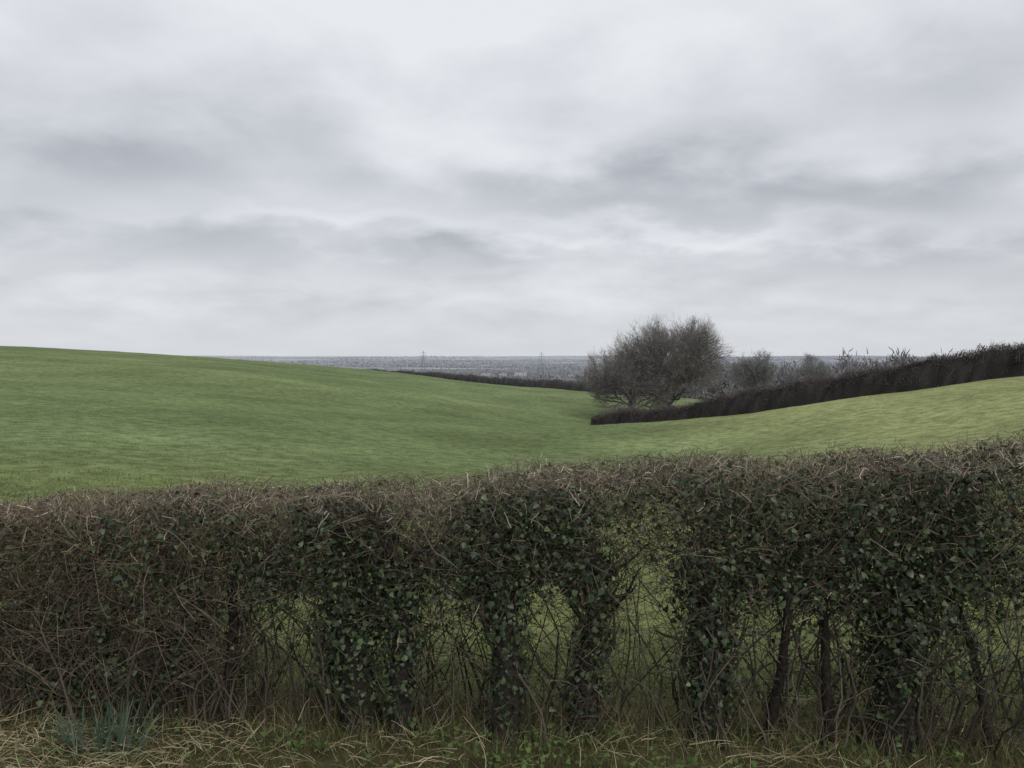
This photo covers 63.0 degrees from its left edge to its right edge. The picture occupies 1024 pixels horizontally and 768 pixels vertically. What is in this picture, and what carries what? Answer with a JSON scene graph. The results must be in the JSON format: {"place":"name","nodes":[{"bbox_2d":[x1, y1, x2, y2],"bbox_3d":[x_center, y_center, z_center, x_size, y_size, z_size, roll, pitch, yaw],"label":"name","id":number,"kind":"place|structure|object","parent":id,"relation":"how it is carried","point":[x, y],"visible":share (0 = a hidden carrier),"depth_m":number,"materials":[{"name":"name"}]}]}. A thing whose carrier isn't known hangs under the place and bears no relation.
{"place":"outdoors","nodes":[
{"label":"outdoors","id":0,"kind":"place"},
{"bbox_2d":[0,346,1023,767],"bbox_3d":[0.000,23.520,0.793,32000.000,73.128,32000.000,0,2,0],"label":"ground pasture","id":1,"kind":"structure","parent":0,"point":[390,398],"depth_m":27.52,"materials":[{"name":"green plant"}]},
{"bbox_2d":[38,687,166,762],"bbox_3d":[-2.032,1.697,4.157,0.622,0.323,0.386,0,2,0],"label":"daffodil clump","id":2,"kind":"object","parent":1,"relation":"on","point":[119,735],"visible":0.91,"depth_m":4.15,"materials":[{"name":"green plant"}]},
{"bbox_2d":[420,351,425,371],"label":"electricity pylon","id":3,"kind":"object","parent":1,"relation":"on","point":[422,358],"visible":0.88,"depth_m":2498.60,"materials":[{"name":"metal"}]},
{"bbox_2d":[367,369,631,395],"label":"hedge","id":4,"kind":"object","parent":1,"relation":"on","point":[559,384],"visible":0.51,"depth_m":146.52,"materials":[{"name":"plant"}]},
{"bbox_2d":[0,717,1014,767],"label":"weeds","id":5,"kind":"object","parent":1,"relation":"on","point":[542,757],"visible":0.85,"depth_m":4.13,"materials":[{"name":"green plant"}]},
{"bbox_2d":[0,425,1023,762],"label":"hedge","id":6,"kind":"object","parent":1,"relation":"on","point":[362,577],"visible":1,"depth_m":4.35,"materials":[{"name":"green plant"}]},
{"bbox_2d":[216,355,940,381],"bbox_3d":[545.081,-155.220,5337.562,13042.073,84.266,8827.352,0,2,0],"label":"distant treeline","id":7,"kind":"object","parent":1,"relation":"on","point":[551,370],"visible":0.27,"depth_m":4243.14,"materials":[{"name":"grey plant"}]},
{"bbox_2d":[584,343,680,412],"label":"hawthorn tree","id":8,"kind":"object","parent":1,"relation":"on","point":[613,376],"visible":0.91,"depth_m":82.35,"materials":[{"name":"brown plant"}]},
{"bbox_2d":[599,396,697,415],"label":"scrub thicket","id":9,"kind":"object","parent":1,"relation":"on","point":[612,408],"depth_m":75.38,"materials":[{"name":"brown plant"}]},
{"bbox_2d":[598,312,737,408],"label":"oak tree","id":10,"kind":"object","parent":1,"relation":"on","point":[692,351],"visible":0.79,"depth_m":84.74,"materials":[{"name":"brown plant"}]},
{"bbox_2d":[679,373,705,398],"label":"bare tree","id":11,"kind":"object","parent":1,"relation":"on","point":[691,394],"visible":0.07,"depth_m":190.12,"materials":[{"name":"grey plant"}]},
{"bbox_2d":[725,349,779,392],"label":"bare tree","id":12,"kind":"object","parent":1,"relation":"on","point":[757,370],"visible":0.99,"depth_m":170.12,"materials":[{"name":"grey plant"}]},
{"bbox_2d":[571,342,1022,399],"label":"bare woodland","id":13,"kind":"object","parent":1,"relation":"on","point":[724,387],"visible":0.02,"depth_m":224.42,"materials":[{"name":"plant"}]},
{"bbox_2d":[590,341,1023,424],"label":"hedge","id":14,"kind":"object","parent":1,"relation":"on","point":[993,362],"visible":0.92,"depth_m":47.15,"materials":[{"name":"plant"}]},
{"bbox_2d":[784,352,834,386],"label":"bare tree","id":15,"kind":"object","parent":1,"relation":"on","point":[812,368],"visible":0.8,"depth_m":180.44,"materials":[{"name":"grey plant"}]},
{"bbox_2d":[0,644,1023,767],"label":"verge grass","id":16,"kind":"structure","parent":0,"point":[333,735],"depth_m":4.26,"materials":[{"name":"green plant"}]},
{"bbox_2d":[0,0,1023,356],"label":"sky","id":17,"kind":"structure","parent":0,"point":[393,178],"materials":[{"name":"grey"}]}
]}

